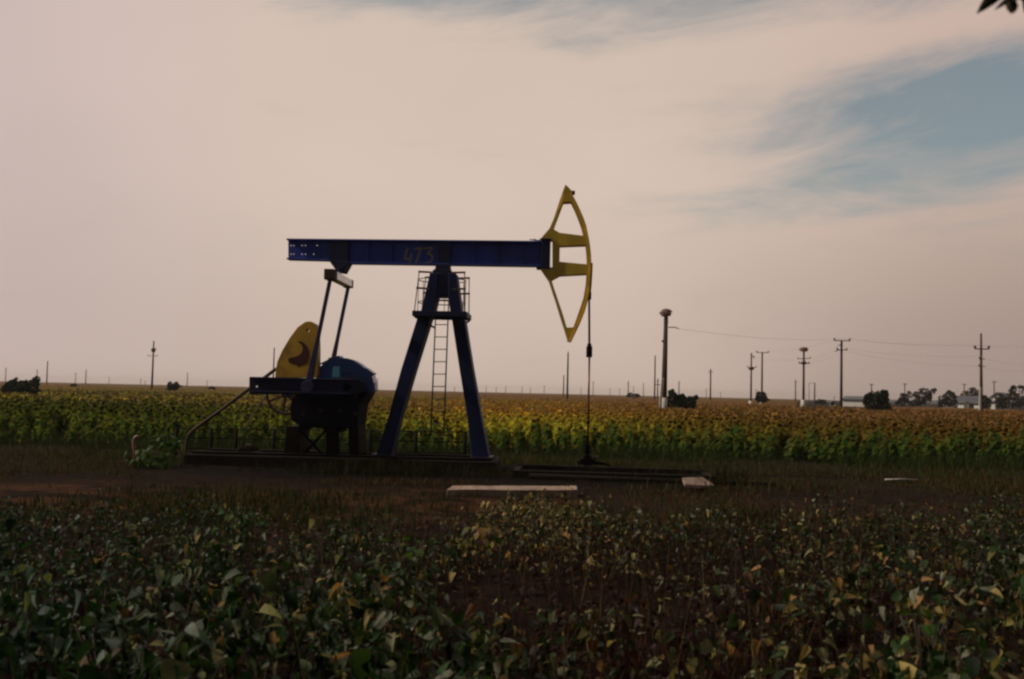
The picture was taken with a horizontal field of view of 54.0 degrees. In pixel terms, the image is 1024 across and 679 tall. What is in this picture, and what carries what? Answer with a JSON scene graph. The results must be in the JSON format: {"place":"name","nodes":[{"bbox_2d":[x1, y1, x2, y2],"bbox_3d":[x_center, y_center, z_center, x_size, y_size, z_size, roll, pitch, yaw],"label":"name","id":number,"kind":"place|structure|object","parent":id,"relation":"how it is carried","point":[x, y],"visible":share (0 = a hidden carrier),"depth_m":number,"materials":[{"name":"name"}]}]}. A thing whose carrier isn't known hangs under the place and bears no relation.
{"place":"outdoors","nodes":[
{"label":"outdoors","id":0,"kind":"place"},
{"bbox_2d":[0,400,1023,678],"bbox_3d":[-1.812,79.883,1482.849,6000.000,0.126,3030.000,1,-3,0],"label":"ground","id":1,"kind":"structure","parent":0,"point":[28,486],"depth_m":13.62,"materials":[{"name":"soil"}]},
{"bbox_2d":[6,421,17,438],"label":"sunflower","id":2,"kind":"object","parent":1,"relation":"on","point":[10,430],"visible":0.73,"depth_m":32.04,"materials":[{"name":"green plant"}]},
{"bbox_2d":[0,376,40,393],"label":"shrub","id":3,"kind":"object","parent":1,"relation":"on","point":[14,384],"visible":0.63,"depth_m":84.44,"materials":[{"name":"green plant"}]},
{"bbox_2d":[33,415,46,437],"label":"sunflower","id":4,"kind":"object","parent":1,"relation":"on","point":[39,422],"visible":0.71,"depth_m":32.07,"materials":[{"name":"green plant"}]},
{"bbox_2d":[46,422,56,441],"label":"sunflower","id":5,"kind":"object","parent":1,"relation":"on","point":[50,425],"visible":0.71,"depth_m":31.54,"materials":[{"name":"green plant"}]},
{"bbox_2d":[67,425,76,444],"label":"sunflower","id":6,"kind":"object","parent":1,"relation":"on","point":[72,434],"visible":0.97,"depth_m":30.58,"materials":[{"name":"green plant"}]},
{"bbox_2d":[71,419,81,441],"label":"sunflower","id":7,"kind":"object","parent":1,"relation":"on","point":[75,424],"visible":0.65,"depth_m":32.19,"materials":[{"name":"green plant"}]},
{"bbox_2d":[78,420,90,441],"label":"sunflower","id":8,"kind":"object","parent":1,"relation":"on","point":[84,428],"visible":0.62,"depth_m":31.44,"materials":[{"name":"green plant"}]},
{"bbox_2d":[57,623,125,678],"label":"weed plant","id":9,"kind":"object","parent":1,"relation":"on","point":[113,643],"visible":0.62,"depth_m":5.88,"materials":[{"name":"green plant"}]},
{"bbox_2d":[104,417,119,441],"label":"sunflower","id":10,"kind":"object","parent":1,"relation":"on","point":[112,423],"visible":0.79,"depth_m":32.46,"materials":[{"name":"green plant"}]},
{"bbox_2d":[120,415,130,441],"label":"sunflower","id":11,"kind":"object","parent":1,"relation":"on","point":[126,430],"visible":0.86,"depth_m":32.12,"materials":[{"name":"green plant"}]},
{"bbox_2d":[130,420,141,439],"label":"sunflower","id":12,"kind":"object","parent":1,"relation":"on","point":[134,425],"visible":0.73,"depth_m":32.83,"materials":[{"name":"green plant"}]},
{"bbox_2d":[124,448,173,469],"bbox_3d":[-8.144,2.689,22.381,1.068,0.509,0.902,-1,-4,33],"label":"weed plant","id":13,"kind":"object","parent":1,"relation":"on","point":[143,454],"visible":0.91,"depth_m":22.36,"materials":[{"name":"green plant"}]},
{"bbox_2d":[151,341,157,388],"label":"utility pole","id":14,"kind":"object","parent":1,"relation":"on","point":[153,349],"visible":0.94,"depth_m":191.75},
{"bbox_2d":[147,433,186,465],"bbox_3d":[-7.944,2.571,23.186,0.871,0.843,1.042,2,-3,-14],"label":"weed plant","id":15,"kind":"object","parent":1,"relation":"on","point":[171,440],"visible":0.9,"depth_m":23.06,"materials":[{"name":"green plant"}]},
{"bbox_2d":[165,381,182,390],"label":"shrub","id":16,"kind":"object","parent":1,"relation":"on","point":[172,386],"visible":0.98,"depth_m":149.55,"materials":[{"name":"green plant"}]},
{"bbox_2d":[212,419,221,443],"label":"sunflower","id":17,"kind":"object","parent":1,"relation":"on","point":[217,425],"visible":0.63,"depth_m":32.65,"materials":[{"name":"green plant"}]},
{"bbox_2d":[212,509,270,551],"bbox_3d":[-3.054,2.190,11.404,0.657,0.550,0.549,1,-3,0],"label":"weed plant","id":18,"kind":"object","parent":1,"relation":"on","point":[241,518],"visible":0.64,"depth_m":11.35,"materials":[{"name":"green plant"}]},
{"bbox_2d":[174,428,466,455],"bbox_3d":[-5.044,2.856,26.481,7.700,1.050,0.089,1,-3,0],"label":"fence","id":19,"kind":"object","parent":1,"relation":"on","point":[370,440],"visible":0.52,"depth_m":26.48,"materials":[{"name":"black metal"}]},
{"bbox_2d":[184,185,592,472],"bbox_3d":[-3.193,-0.260,24.738,10.317,7.173,2.531,1,-3,3],"label":"pump jack","id":20,"kind":"object","parent":1,"relation":"on","point":[332,396],"visible":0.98,"depth_m":24.21,"materials":[{"name":"blue paint"}]},
{"bbox_2d":[366,536,433,583],"bbox_3d":[-1.037,2.129,9.418,0.622,0.554,0.604,1,-3,0],"label":"weed plant","id":21,"kind":"object","parent":1,"relation":"on","point":[419,552],"visible":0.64,"depth_m":9.37,"materials":[{"name":"green plant"}]},
{"bbox_2d":[417,420,427,447],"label":"sunflower","id":22,"kind":"object","parent":1,"relation":"on","point":[420,428],"visible":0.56,"depth_m":32.66,"materials":[{"name":"green plant"}]},
{"bbox_2d":[428,418,442,448],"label":"sunflower","id":23,"kind":"object","parent":1,"relation":"on","point":[435,426],"visible":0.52,"depth_m":32.34,"materials":[{"name":"green plant"}]},
{"bbox_2d":[456,523,500,565],"bbox_3d":[-0.363,2.269,11.079,0.458,0.479,0.540,3,-3,-24],"label":"weed plant","id":24,"kind":"object","parent":1,"relation":"on","point":[480,533],"visible":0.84,"depth_m":11.05,"materials":[{"name":"green plant"}]},
{"bbox_2d":[476,501,509,543],"bbox_3d":[-0.251,2.290,12.406,0.371,0.580,0.391,3,-4,-36],"label":"weed plant","id":25,"kind":"object","parent":1,"relation":"on","point":[495,531],"visible":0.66,"depth_m":12.41,"materials":[{"name":"green plant"}]},
{"bbox_2d":[0,475,1023,678],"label":"leafy weeds","id":26,"kind":"object","parent":1,"relation":"on","point":[27,615],"visible":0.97,"depth_m":7.89,"materials":[{"name":"green plant"}]},
{"bbox_2d":[0,425,1023,548],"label":"verge grass","id":27,"kind":"structure","parent":1,"relation":"on","point":[945,463],"depth_m":22.27,"materials":[{"name":"green plant"}]},
{"bbox_2d":[0,388,1023,458],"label":"sunflower field","id":28,"kind":"structure","parent":1,"relation":"on","point":[63,414],"depth_m":37.84,"materials":[{"name":"green plant"}]},
{"bbox_2d":[0,381,1023,426],"bbox_3d":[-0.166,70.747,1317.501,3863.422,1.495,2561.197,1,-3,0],"label":"crop","id":29,"kind":"object","parent":1,"relation":"on","point":[453,395],"visible":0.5,"depth_m":113.09,"materials":[{"name":"yellow plant"}]},
{"bbox_2d":[447,485,577,497],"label":"concrete beam","id":30,"kind":"structure","parent":1,"relation":"on","point":[487,491],"depth_m":18.20,"materials":[{"name":"grey concrete"}]},
{"bbox_2d":[514,425,526,447],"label":"sunflower","id":31,"kind":"object","parent":1,"relation":"on","point":[520,429],"visible":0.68,"depth_m":32.86,"materials":[{"name":"green plant"}]},
{"bbox_2d":[528,428,539,450],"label":"sunflower","id":32,"kind":"object","parent":1,"relation":"on","point":[533,433],"visible":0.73,"depth_m":32.23,"materials":[{"name":"green plant"}]},
{"bbox_2d":[528,419,541,446],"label":"sunflower","id":33,"kind":"object","parent":1,"relation":"on","point":[533,426],"visible":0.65,"depth_m":33.45,"materials":[{"name":"green plant"}]},
{"bbox_2d":[541,422,554,448],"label":"sunflower","id":34,"kind":"object","parent":1,"relation":"on","point":[545,428],"visible":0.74,"depth_m":32.64,"materials":[{"name":"green plant"}]},
{"bbox_2d":[558,431,567,449],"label":"sunflower","id":35,"kind":"object","parent":1,"relation":"on","point":[564,439],"visible":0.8,"depth_m":31.70,"materials":[{"name":"green plant"}]},
{"bbox_2d":[566,351,568,398],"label":"utility pole","id":36,"kind":"object","parent":1,"relation":"on","point":[567,375],"visible":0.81,"depth_m":196.84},
{"bbox_2d":[577,445,610,466],"bbox_3d":[1.997,2.924,24.077,0.908,0.780,0.400,-1,-4,33],"label":"wellhead","id":37,"kind":"object","parent":1,"relation":"on","point":[586,460],"visible":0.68,"depth_m":24.14,"materials":[{"name":"black metal"}]},
{"bbox_2d":[591,427,601,450],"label":"sunflower","id":38,"kind":"object","parent":1,"relation":"on","point":[596,439],"visible":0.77,"depth_m":33.18,"materials":[{"name":"green plant"}]},
{"bbox_2d":[606,425,618,449],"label":"sunflower","id":39,"kind":"object","parent":1,"relation":"on","point":[611,441],"visible":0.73,"depth_m":32.95,"materials":[{"name":"green plant"}]},
{"bbox_2d":[512,464,713,481],"bbox_3d":[2.276,3.112,22.960,4.450,0.300,1.500,1,-3,5],"label":"cellar trough","id":40,"kind":"object","parent":1,"relation":"on","point":[606,471],"visible":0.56,"depth_m":23.40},
{"bbox_2d":[607,418,618,444],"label":"sunflower","id":41,"kind":"object","parent":1,"relation":"on","point":[612,423],"visible":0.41,"depth_m":33.58,"materials":[{"name":"green plant"}]},
{"bbox_2d":[612,429,623,450],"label":"sunflower","id":42,"kind":"object","parent":1,"relation":"on","point":[620,438],"visible":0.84,"depth_m":32.31,"materials":[{"name":"green plant"}]},
{"bbox_2d":[529,473,775,486],"bbox_3d":[3.014,3.056,21.852,5.313,0.128,0.212,1,-3,8],"label":"flow line","id":43,"kind":"object","parent":1,"relation":"on","point":[583,477],"visible":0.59,"depth_m":21.93,"materials":[{"name":"metal"}]},
{"bbox_2d":[652,423,663,453],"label":"sunflower","id":44,"kind":"object","parent":1,"relation":"on","point":[658,430],"visible":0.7,"depth_m":33.40,"materials":[{"name":"green plant"}]},
{"bbox_2d":[654,316,678,408],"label":"utility pole","id":45,"kind":"object","parent":1,"relation":"on","point":[663,397],"visible":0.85,"depth_m":79.85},
{"bbox_2d":[670,424,682,453],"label":"sunflower","id":46,"kind":"object","parent":1,"relation":"on","point":[679,428],"visible":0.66,"depth_m":32.80,"materials":[{"name":"green plant"}]},
{"bbox_2d":[667,389,698,408],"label":"shrub","id":47,"kind":"object","parent":1,"relation":"on","point":[680,401],"visible":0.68,"depth_m":83.55,"materials":[{"name":"green plant"}]},
{"bbox_2d":[676,430,689,455],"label":"sunflower","id":48,"kind":"object","parent":1,"relation":"on","point":[683,434],"visible":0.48,"depth_m":32.23,"materials":[{"name":"green plant"}]},
{"bbox_2d":[685,427,700,451],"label":"sunflower","id":49,"kind":"object","parent":1,"relation":"on","point":[693,430],"visible":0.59,"depth_m":32.47,"materials":[{"name":"green plant"}]},
{"bbox_2d":[682,477,712,488],"bbox_3d":[3.790,2.973,20.712,0.391,0.262,1.801,-1,-4,31],"label":"concrete slab","id":50,"kind":"object","parent":1,"relation":"on","point":[693,482],"depth_m":20.62,"materials":[{"name":"grey concrete"}]},
{"bbox_2d":[702,427,715,450],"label":"sunflower","id":51,"kind":"object","parent":1,"relation":"on","point":[711,435],"visible":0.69,"depth_m":32.87,"materials":[{"name":"green plant"}]},
{"bbox_2d":[721,427,736,456],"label":"sunflower","id":52,"kind":"object","parent":1,"relation":"on","point":[727,432],"visible":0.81,"depth_m":32.10,"materials":[{"name":"green plant"}]},
{"bbox_2d":[730,420,748,447],"bbox_3d":[7.414,3.223,32.833,0.698,1.225,0.602,6,-10,-40],"label":"sunflower","id":53,"kind":"object","parent":1,"relation":"on","point":[736,429],"visible":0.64,"depth_m":32.85,"materials":[{"name":"green plant"}]},
{"bbox_2d":[747,353,756,403],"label":"utility pole","id":54,"kind":"object","parent":1,"relation":"on","point":[751,368],"visible":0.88,"depth_m":182.74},
{"bbox_2d":[750,437,762,455],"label":"sunflower","id":55,"kind":"object","parent":1,"relation":"on","point":[755,448],"visible":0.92,"depth_m":31.13,"materials":[{"name":"green plant"}]},
{"bbox_2d":[755,391,769,403],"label":"bush","id":56,"kind":"object","parent":1,"relation":"on","point":[761,397],"visible":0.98,"depth_m":175.51,"materials":[{"name":"green plant"}]},
{"bbox_2d":[756,351,768,403],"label":"utility pole","id":57,"kind":"object","parent":1,"relation":"on","point":[762,369],"visible":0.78,"depth_m":187.90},
{"bbox_2d":[757,430,767,452],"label":"sunflower","id":58,"kind":"object","parent":1,"relation":"on","point":[760,434],"visible":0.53,"depth_m":32.78,"materials":[{"name":"green plant"}]},
{"bbox_2d":[766,431,782,457],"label":"sunflower","id":59,"kind":"object","parent":1,"relation":"on","point":[773,441],"visible":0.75,"depth_m":31.90,"materials":[{"name":"green plant"}]},
{"bbox_2d":[783,437,797,459],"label":"sunflower","id":60,"kind":"object","parent":1,"relation":"on","point":[789,444],"visible":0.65,"depth_m":31.08,"materials":[{"name":"green plant"}]},
{"bbox_2d":[785,445,795,460],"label":"sunflower","id":61,"kind":"object","parent":1,"relation":"on","point":[792,450],"visible":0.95,"depth_m":30.60,"materials":[{"name":"green plant"}]},
{"bbox_2d":[795,434,805,458],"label":"sunflower","id":62,"kind":"object","parent":1,"relation":"on","point":[799,443],"visible":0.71,"depth_m":31.32,"materials":[{"name":"green plant"}]},
{"bbox_2d":[798,351,810,407],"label":"utility pole","id":63,"kind":"object","parent":1,"relation":"on","point":[803,362],"visible":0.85,"depth_m":161.78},
{"bbox_2d":[803,425,816,455],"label":"sunflower","id":64,"kind":"object","parent":1,"relation":"on","point":[812,428],"visible":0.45,"depth_m":32.00,"materials":[{"name":"green plant"}]},
{"bbox_2d":[805,428,819,458],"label":"sunflower","id":65,"kind":"object","parent":1,"relation":"on","point":[815,438],"visible":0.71,"depth_m":31.40,"materials":[{"name":"green plant"}]},
{"bbox_2d":[807,442,820,461],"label":"sunflower","id":66,"kind":"object","parent":1,"relation":"on","point":[815,450],"visible":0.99,"depth_m":30.28,"materials":[{"name":"green plant"}]},
{"bbox_2d":[818,438,828,459],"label":"sunflower","id":67,"kind":"object","parent":1,"relation":"on","point":[822,448],"visible":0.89,"depth_m":30.81,"materials":[{"name":"green plant"}]},
{"bbox_2d":[823,432,837,455],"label":"sunflower","id":68,"kind":"object","parent":1,"relation":"on","point":[828,441],"visible":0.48,"depth_m":31.75,"materials":[{"name":"green plant"}]},
{"bbox_2d":[826,441,838,462],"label":"sunflower","id":69,"kind":"object","parent":1,"relation":"on","point":[831,450],"visible":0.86,"depth_m":29.99,"materials":[{"name":"green plant"}]},
{"bbox_2d":[834,430,845,451],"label":"sunflower","id":70,"kind":"object","parent":1,"relation":"on","point":[838,439],"visible":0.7,"depth_m":32.42,"materials":[{"name":"green plant"}]},
{"bbox_2d":[833,338,850,407],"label":"utility pole","id":71,"kind":"object","parent":1,"relation":"on","point":[841,349],"visible":0.95,"depth_m":138.91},
{"bbox_2d":[839,427,855,454],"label":"sunflower","id":72,"kind":"object","parent":1,"relation":"on","point":[847,435],"visible":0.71,"depth_m":32.06,"materials":[{"name":"green plant"}]},
{"bbox_2d":[846,438,857,459],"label":"sunflower","id":73,"kind":"object","parent":1,"relation":"on","point":[852,447],"visible":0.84,"depth_m":31.32,"materials":[{"name":"green plant"}]},
{"bbox_2d":[843,396,867,406],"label":"long shed","id":74,"kind":"structure","parent":1,"relation":"on","point":[851,401],"depth_m":291.10,"materials":[{"name":"white metal"}]},
{"bbox_2d":[856,444,865,461],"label":"sunflower","id":75,"kind":"object","parent":1,"relation":"on","point":[861,451],"visible":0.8,"depth_m":30.66,"materials":[{"name":"green plant"}]},
{"bbox_2d":[865,429,878,456],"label":"sunflower","id":76,"kind":"object","parent":1,"relation":"on","point":[871,443],"visible":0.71,"depth_m":32.36,"materials":[{"name":"green plant"}]},
{"bbox_2d":[862,389,891,409],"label":"tree","id":77,"kind":"object","parent":1,"relation":"on","point":[877,400],"visible":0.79,"depth_m":107.53,"materials":[{"name":"green plant"}]},
{"bbox_2d":[876,427,887,456],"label":"sunflower","id":78,"kind":"object","parent":1,"relation":"on","point":[880,435],"visible":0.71,"depth_m":33.07,"materials":[{"name":"green plant"}]},
{"bbox_2d":[886,434,898,458],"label":"sunflower","id":79,"kind":"object","parent":1,"relation":"on","point":[893,446],"visible":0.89,"depth_m":32.26,"materials":[{"name":"green plant"}]},
{"bbox_2d":[895,393,907,405],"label":"tree","id":80,"kind":"object","parent":1,"relation":"on","point":[902,398],"visible":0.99,"depth_m":249.29,"materials":[{"name":"green plant"}]},
{"bbox_2d":[896,426,910,457],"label":"sunflower","id":81,"kind":"object","parent":1,"relation":"on","point":[906,431],"visible":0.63,"depth_m":32.69,"materials":[{"name":"green plant"}]},
{"bbox_2d":[900,441,910,460],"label":"sunflower","id":82,"kind":"object","parent":1,"relation":"on","point":[903,446],"visible":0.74,"depth_m":31.05,"materials":[{"name":"green plant"}]},
{"bbox_2d":[900,434,914,458],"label":"sunflower","id":83,"kind":"object","parent":1,"relation":"on","point":[910,439],"visible":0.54,"depth_m":32.04,"materials":[{"name":"green plant"}]},
{"bbox_2d":[905,388,936,406],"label":"tree","id":84,"kind":"object","parent":1,"relation":"on","point":[922,399],"visible":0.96,"depth_m":254.09,"materials":[{"name":"green plant"}]},
{"bbox_2d":[896,606,947,677],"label":"weed plant","id":85,"kind":"object","parent":1,"relation":"on","point":[927,629],"visible":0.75,"depth_m":6.48,"materials":[{"name":"green plant"}]},
{"bbox_2d":[919,427,929,449],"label":"sunflower","id":86,"kind":"object","parent":1,"relation":"on","point":[927,435],"visible":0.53,"depth_m":33.02,"materials":[{"name":"green plant"}]},
{"bbox_2d":[923,434,938,459],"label":"sunflower","id":87,"kind":"object","parent":1,"relation":"on","point":[931,447],"visible":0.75,"depth_m":31.39,"materials":[{"name":"green plant"}]},
{"bbox_2d":[936,439,951,457],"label":"sunflower","id":88,"kind":"object","parent":1,"relation":"on","point":[940,448],"visible":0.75,"depth_m":31.87,"materials":[{"name":"green plant"}]},
{"bbox_2d":[938,390,957,407],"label":"tree","id":89,"kind":"object","parent":1,"relation":"on","point":[948,394],"visible":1,"depth_m":254.12,"materials":[{"name":"green plant"}]},
{"bbox_2d":[947,436,959,458],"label":"sunflower","id":90,"kind":"object","parent":1,"relation":"on","point":[952,447],"visible":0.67,"depth_m":32.10,"materials":[{"name":"green plant"}]},
{"bbox_2d":[953,428,967,458],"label":"sunflower","id":91,"kind":"object","parent":1,"relation":"on","point":[957,434],"visible":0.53,"depth_m":33.14,"materials":[{"name":"green plant"}]},
{"bbox_2d":[958,435,970,460],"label":"sunflower","id":92,"kind":"object","parent":1,"relation":"on","point":[962,442],"visible":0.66,"depth_m":32.60,"materials":[{"name":"green plant"}]},
{"bbox_2d":[943,392,989,408],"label":"village house","id":93,"kind":"structure","parent":1,"relation":"on","point":[970,399],"depth_m":271.67,"materials":[{"name":"brick"}]},
{"bbox_2d":[960,387,978,395],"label":"tree","id":94,"kind":"object","parent":1,"relation":"on","point":[972,391],"visible":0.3,"depth_m":298.82,"materials":[{"name":"green plant"}]},
{"bbox_2d":[965,426,978,451],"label":"sunflower","id":95,"kind":"object","parent":1,"relation":"on","point":[974,431],"visible":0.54,"depth_m":33.47,"materials":[{"name":"green plant"}]},
{"bbox_2d":[971,435,983,456],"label":"sunflower","id":96,"kind":"object","parent":1,"relation":"on","point":[980,440],"visible":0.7,"depth_m":33.03,"materials":[{"name":"green plant"}]},
{"bbox_2d":[973,333,989,410],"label":"utility pole","id":97,"kind":"object","parent":1,"relation":"on","point":[980,365],"visible":0.92,"depth_m":116.85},
{"bbox_2d":[983,395,991,408],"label":"tree","id":98,"kind":"object","parent":1,"relation":"on","point":[987,401],"visible":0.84,"depth_m":239.20,"materials":[{"name":"green plant"}]},
{"bbox_2d":[985,428,1004,457],"bbox_3d":[15.802,3.429,32.851,0.505,1.120,0.594,1,-3,2],"label":"sunflower","id":99,"kind":"object","parent":1,"relation":"on","point":[995,441],"visible":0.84,"depth_m":32.78,"materials":[{"name":"green plant"}]},
{"bbox_2d":[994,393,1009,408],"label":"tree","id":100,"kind":"object","parent":1,"relation":"on","point":[1001,401],"visible":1,"depth_m":239.44,"materials":[{"name":"green plant"}]},
{"bbox_2d":[999,438,1012,460],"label":"sunflower","id":101,"kind":"object","parent":1,"relation":"on","point":[1006,441],"visible":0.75,"depth_m":32.27,"materials":[{"name":"green plant"}]},
{"bbox_2d":[1005,443,1016,460],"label":"sunflower","id":102,"kind":"object","parent":1,"relation":"on","point":[1009,445],"visible":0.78,"depth_m":31.84,"materials":[{"name":"green plant"}]},
{"bbox_2d":[1006,385,1023,409],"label":"tree","id":103,"kind":"object","parent":1,"relation":"on","point":[1018,402],"visible":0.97,"depth_m":244.50,"materials":[{"name":"green plant"}]},
{"bbox_2d":[1015,442,1023,460],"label":"sunflower","id":104,"kind":"object","parent":1,"relation":"on","point":[1019,445],"visible":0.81,"depth_m":31.97,"materials":[{"name":"green plant"}]},
{"bbox_2d":[0,0,1023,400],"label":"sky","id":105,"kind":"structure","parent":0,"point":[812,173],"materials":[{"name":"white"}]},
{"bbox_2d":[977,0,1023,13],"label":"tree branch","id":106,"kind":"object","parent":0,"point":[1012,6],"visible":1,"depth_m":3.05,"materials":[{"name":"green plant"}]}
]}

